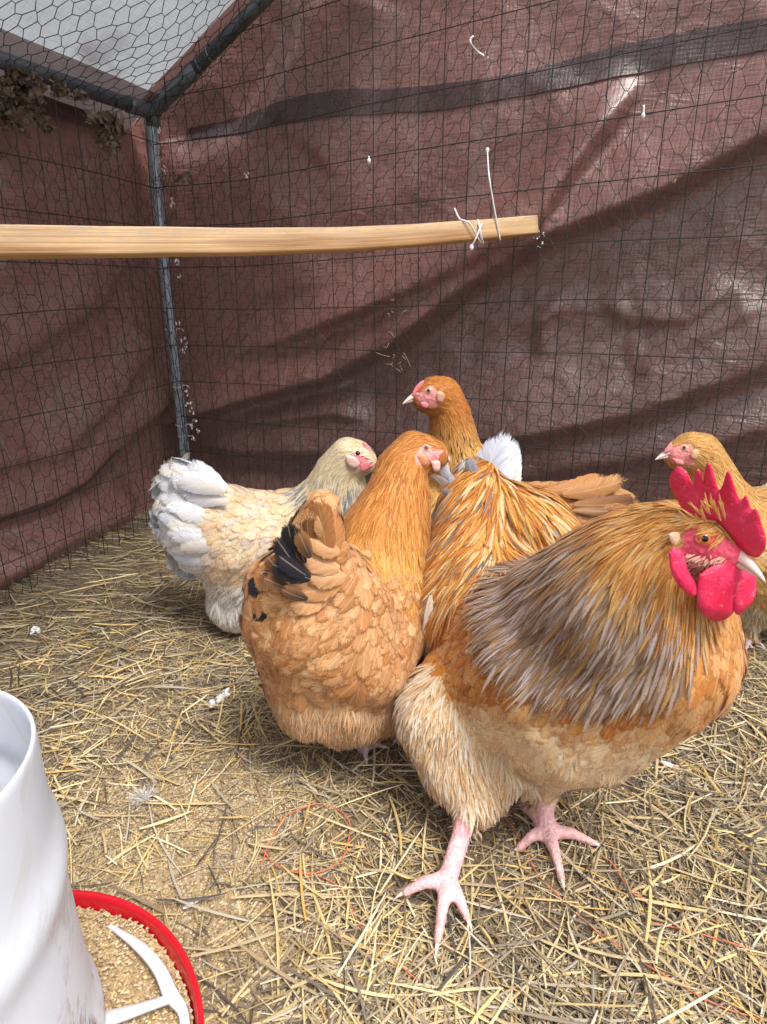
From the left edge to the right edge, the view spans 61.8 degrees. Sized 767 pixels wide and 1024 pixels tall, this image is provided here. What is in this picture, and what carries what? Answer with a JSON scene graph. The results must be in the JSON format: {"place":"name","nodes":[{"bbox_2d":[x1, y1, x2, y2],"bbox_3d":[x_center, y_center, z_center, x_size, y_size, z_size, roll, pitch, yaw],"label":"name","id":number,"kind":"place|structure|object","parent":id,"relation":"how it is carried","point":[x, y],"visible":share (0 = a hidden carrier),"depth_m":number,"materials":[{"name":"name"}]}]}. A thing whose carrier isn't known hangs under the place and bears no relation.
{"place":"outdoors","nodes":[
{"label":"outdoors","id":0,"kind":"place"},
{"bbox_2d":[0,510,766,1023],"bbox_3d":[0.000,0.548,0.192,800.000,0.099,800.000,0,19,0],"label":"ground","id":1,"kind":"structure","parent":0,"point":[80,678],"depth_m":0.83,"materials":[{"name":"soil"}]},
{"bbox_2d":[0,508,766,1023],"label":"straw bedding","id":2,"kind":"object","parent":1,"relation":"on","point":[480,1002],"visible":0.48,"depth_m":0.72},
{"bbox_2d":[30,626,40,634],"bbox_3d":[-0.647,0.220,1.190,0.016,0.018,0.017,0,19,0],"label":"dropping","id":3,"kind":"object","parent":2,"relation":"on","point":[33,629],"visible":1,"depth_m":1.19,"materials":[{"name":"white"}]},
{"bbox_2d":[0,690,204,1023],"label":"poultry feeder","id":4,"kind":"object","parent":2,"relation":"on","point":[49,974],"visible":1,"depth_m":0.42,"materials":[{"name":"plastic"}]},
{"bbox_2d":[76,906,193,1023],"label":"crumbled feed","id":5,"kind":"object","parent":4,"relation":"in","point":[126,976],"visible":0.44,"depth_m":0.58},
{"bbox_2d":[0,0,273,460],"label":"pipe frame","id":6,"kind":"object","parent":2,"relation":"on","point":[252,11],"visible":0.7,"depth_m":1.44,"materials":[{"name":"grey metal"}]},
{"bbox_2d":[0,68,48,138],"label":"leaf clump","id":7,"kind":"object","parent":6,"relation":"attached to","point":[23,115],"visible":0.92,"depth_m":1.18,"materials":[{"name":"brown plant"}]},
{"bbox_2d":[25,84,55,134],"bbox_3d":[-0.655,-0.766,1.219,0.049,0.081,0.056,0,19,0],"label":"leaf clump","id":8,"kind":"object","parent":7,"relation":"hanging from","point":[38,91],"visible":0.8,"depth_m":1.22,"materials":[{"name":"brown plant"}]},
{"bbox_2d":[8,64,53,98],"bbox_3d":[-0.654,-0.796,1.185,0.079,0.060,0.049,-17,26,-40],"label":"leaf clump","id":9,"kind":"object","parent":8,"relation":"attached to","point":[37,79],"visible":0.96,"depth_m":1.18,"materials":[{"name":"brown plant"}]},
{"bbox_2d":[0,78,179,590],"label":"tarp","id":10,"kind":"object","parent":6,"relation":"attached to","point":[68,130],"visible":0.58,"depth_m":1.46,"materials":[{"name":"brown fabric"}]},
{"bbox_2d":[0,61,188,604],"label":"wire mesh","id":11,"kind":"object","parent":10,"relation":"attached to","point":[56,263],"visible":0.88,"depth_m":1.36,"materials":[{"name":"metal"}]},
{"bbox_2d":[50,75,88,103],"bbox_3d":[-0.620,-0.826,1.258,0.042,0.036,0.083,11,22,29],"label":"leaf clump","id":12,"kind":"object","parent":11,"relation":"attached to","point":[63,91],"visible":0.99,"depth_m":1.25,"materials":[{"name":"brown plant"}]},
{"bbox_2d":[82,108,124,156],"bbox_3d":[-0.582,-0.795,1.347,0.072,0.090,0.069,0,19,0],"label":"leaf clump","id":13,"kind":"object","parent":11,"relation":"attached to","point":[108,135],"visible":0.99,"depth_m":1.34,"materials":[{"name":"brown plant"}]},
{"bbox_2d":[0,130,192,604],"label":"wire netting","id":14,"kind":"object","parent":10,"relation":"attached to","point":[88,364],"visible":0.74,"depth_m":1.38,"materials":[{"name":"black metal"}]},
{"bbox_2d":[0,0,249,131],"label":"roof tarp","id":15,"kind":"object","parent":6,"relation":"on","point":[104,18],"visible":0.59,"depth_m":1.28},
{"bbox_2d":[0,0,266,128],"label":"wire netting","id":16,"kind":"object","parent":6,"relation":"attached to","point":[127,48],"visible":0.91,"depth_m":1.26,"materials":[{"name":"grey metal"}]},
{"bbox_2d":[144,175,162,193],"bbox_3d":[-0.553,-0.792,1.555,0.052,0.041,0.045,0,19,0],"label":"wire tie","id":17,"kind":"object","parent":6,"relation":"attached to","point":[154,183],"visible":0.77,"depth_m":1.54,"materials":[{"name":"grey metal"}]},
{"bbox_2d":[0,215,538,259],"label":"wooden perch","id":18,"kind":"object","parent":6,"relation":"attached to","point":[43,241],"visible":0.99,"depth_m":0.89,"materials":[{"name":"brown wood"}]},
{"bbox_2d":[454,208,481,243],"bbox_3d":[0.155,-0.510,1.142,0.058,0.059,0.023,-6,20,-16],"label":"cable tie","id":19,"kind":"object","parent":18,"relation":"attached to","point":[460,219],"visible":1,"depth_m":1.13,"materials":[{"name":"white plastic"}]},
{"bbox_2d":[469,223,481,250],"bbox_3d":[0.166,-0.492,1.147,0.024,0.047,0.009,-7,20,-19],"label":"cable tie","id":20,"kind":"object","parent":18,"relation":"attached to","point":[471,247],"visible":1,"depth_m":1.15,"materials":[{"name":"white plastic"}]},
{"bbox_2d":[477,219,483,243],"bbox_3d":[0.174,-0.507,1.159,0.013,0.042,0.024,7,21,20],"label":"cable tie","id":21,"kind":"object","parent":18,"relation":"attached to","point":[480,234],"visible":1,"depth_m":1.15,"materials":[{"name":"white plastic"}]},
{"bbox_2d":[485,147,500,239],"bbox_3d":[0.202,-0.592,1.189,0.030,0.166,0.091,0,19,0],"label":"cable tie","id":22,"kind":"object","parent":18,"relation":"attached to","point":[487,150],"visible":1,"depth_m":1.17,"materials":[{"name":"white plastic"}]},
{"bbox_2d":[135,0,766,502],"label":"tarp","id":23,"kind":"object","parent":6,"relation":"attached to","point":[729,192],"visible":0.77,"depth_m":1.37,"materials":[{"name":"brown fabric"}]},
{"bbox_2d":[144,0,766,501],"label":"wire netting","id":24,"kind":"object","parent":23,"relation":"attached to","point":[456,246],"visible":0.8,"depth_m":1.31,"materials":[{"name":"black metal"}]},
{"bbox_2d":[172,170,191,185],"bbox_3d":[-0.461,-0.767,1.468,0.057,0.033,0.035,0,19,0],"label":"dead leaf","id":25,"kind":"object","parent":24,"relation":"attached to","point":[184,177],"visible":1,"depth_m":1.46,"materials":[{"name":"brown plant"}]},
{"bbox_2d":[377,299,409,370],"bbox_3d":[0.021,-0.376,1.372,0.076,0.153,0.010,0,19,0],"label":"dried tendril","id":26,"kind":"object","parent":24,"relation":"attached to","point":[393,354],"visible":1,"depth_m":1.39},
{"bbox_2d":[469,35,484,56],"bbox_3d":[0.164,-0.828,1.141,0.013,0.021,0.056,12,23,30],"label":"cable tie","id":27,"kind":"object","parent":24,"relation":"attached to","point":[474,48],"visible":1,"depth_m":1.13,"materials":[{"name":"white plastic"}]},
{"bbox_2d":[641,105,644,119],"bbox_3d":[0.408,-0.628,1.007,0.006,0.021,0.008,0,19,0],"label":"cable tie","id":28,"kind":"object","parent":24,"relation":"attached to","point":[643,113],"visible":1,"depth_m":1.01,"materials":[{"name":"white plastic"}]},
{"bbox_2d":[148,0,766,501],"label":"wire mesh","id":29,"kind":"object","parent":23,"relation":"attached to","point":[396,306],"visible":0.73,"depth_m":1.31,"materials":[{"name":"metal"}]},
{"bbox_2d":[128,781,158,807],"bbox_3d":[-0.304,0.352,0.805,0.045,0.023,0.040,-15,24,-36],"label":"down feather","id":30,"kind":"object","parent":2,"relation":"on","point":[143,795],"visible":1,"depth_m":0.80,"materials":[{"name":"white"}]},
{"bbox_2d":[208,687,229,706],"bbox_3d":[-0.261,0.297,1.016,0.024,0.022,0.057,8,21,23],"label":"dropping","id":31,"kind":"object","parent":2,"relation":"on","point":[219,697],"visible":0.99,"depth_m":1.01,"materials":[{"name":"white"}]},
{"bbox_2d":[148,437,376,633],"bbox_3d":[-0.208,0.051,1.198,0.421,0.397,0.233,0,19,0],"label":"hen","id":32,"kind":"object","parent":2,"relation":"on","point":[215,533],"visible":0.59,"depth_m":1.10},
{"bbox_2d":[260,803,350,874],"bbox_3d":[-0.089,0.383,0.755,0.101,0.007,0.102,0,19,0],"label":"twine","id":33,"kind":"object","parent":2,"relation":"on","point":[265,853],"visible":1,"depth_m":0.74,"materials":[{"name":"brown fabric"}]},
{"bbox_2d":[238,430,450,765],"bbox_3d":[-0.033,0.139,0.836,0.316,0.448,0.220,-8,21,-23],"label":"hen","id":34,"kind":"object","parent":2,"relation":"on","point":[330,623],"visible":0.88,"depth_m":0.75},
{"bbox_2d":[295,870,419,980],"bbox_3d":[-0.026,0.418,0.662,0.177,0.008,0.022,17,26,40],"label":"twine","id":35,"kind":"object","parent":2,"relation":"on","point":[408,972],"visible":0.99,"depth_m":0.66,"materials":[{"name":"plastic"}]},
{"bbox_2d":[60,680,766,1023],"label":"spilled feed","id":36,"kind":"object","parent":2,"relation":"on","point":[153,887],"visible":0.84,"depth_m":0.74},
{"bbox_2d":[183,896,199,908],"bbox_3d":[-0.201,0.411,0.676,0.006,0.002,0.024,18,26,41],"label":"feather","id":37,"kind":"object","parent":36,"relation":"on","point":[188,906],"visible":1,"depth_m":0.67,"materials":[{"name":"white"}]},
{"bbox_2d":[402,375,640,523],"bbox_3d":[0.265,-0.018,1.265,0.462,0.504,0.230,0,19,0],"label":"hen","id":38,"kind":"object","parent":2,"relation":"on","point":[441,402],"visible":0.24,"depth_m":1.18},
{"bbox_2d":[392,431,765,955],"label":"rooster","id":39,"kind":"object","parent":2,"relation":"on","point":[564,650],"visible":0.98,"depth_m":0.62},
{"bbox_2d":[581,842,641,896],"bbox_3d":[0.253,0.395,0.715,0.013,0.006,0.089,-9,21,-25],"label":"twine","id":40,"kind":"object","parent":2,"relation":"on","point":[618,873],"visible":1,"depth_m":0.71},
{"bbox_2d":[504,817,766,1021],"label":"twine","id":41,"kind":"object","parent":2,"relation":"on","point":[626,951],"visible":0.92,"depth_m":0.63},
{"bbox_2d":[661,761,673,768],"bbox_3d":[0.393,0.347,0.881,0.022,0.003,0.008,16,25,38],"label":"feather","id":42,"kind":"object","parent":2,"relation":"on","point":[668,763],"visible":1,"depth_m":0.88,"materials":[{"name":"white"}]},
{"bbox_2d":[644,921,766,955],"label":"twine","id":43,"kind":"object","parent":2,"relation":"on","point":[705,935],"visible":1,"depth_m":0.64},
{"bbox_2d":[655,432,766,649],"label":"hen","id":44,"kind":"object","parent":2,"relation":"on","point":[690,453],"visible":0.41,"depth_m":1.05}
]}

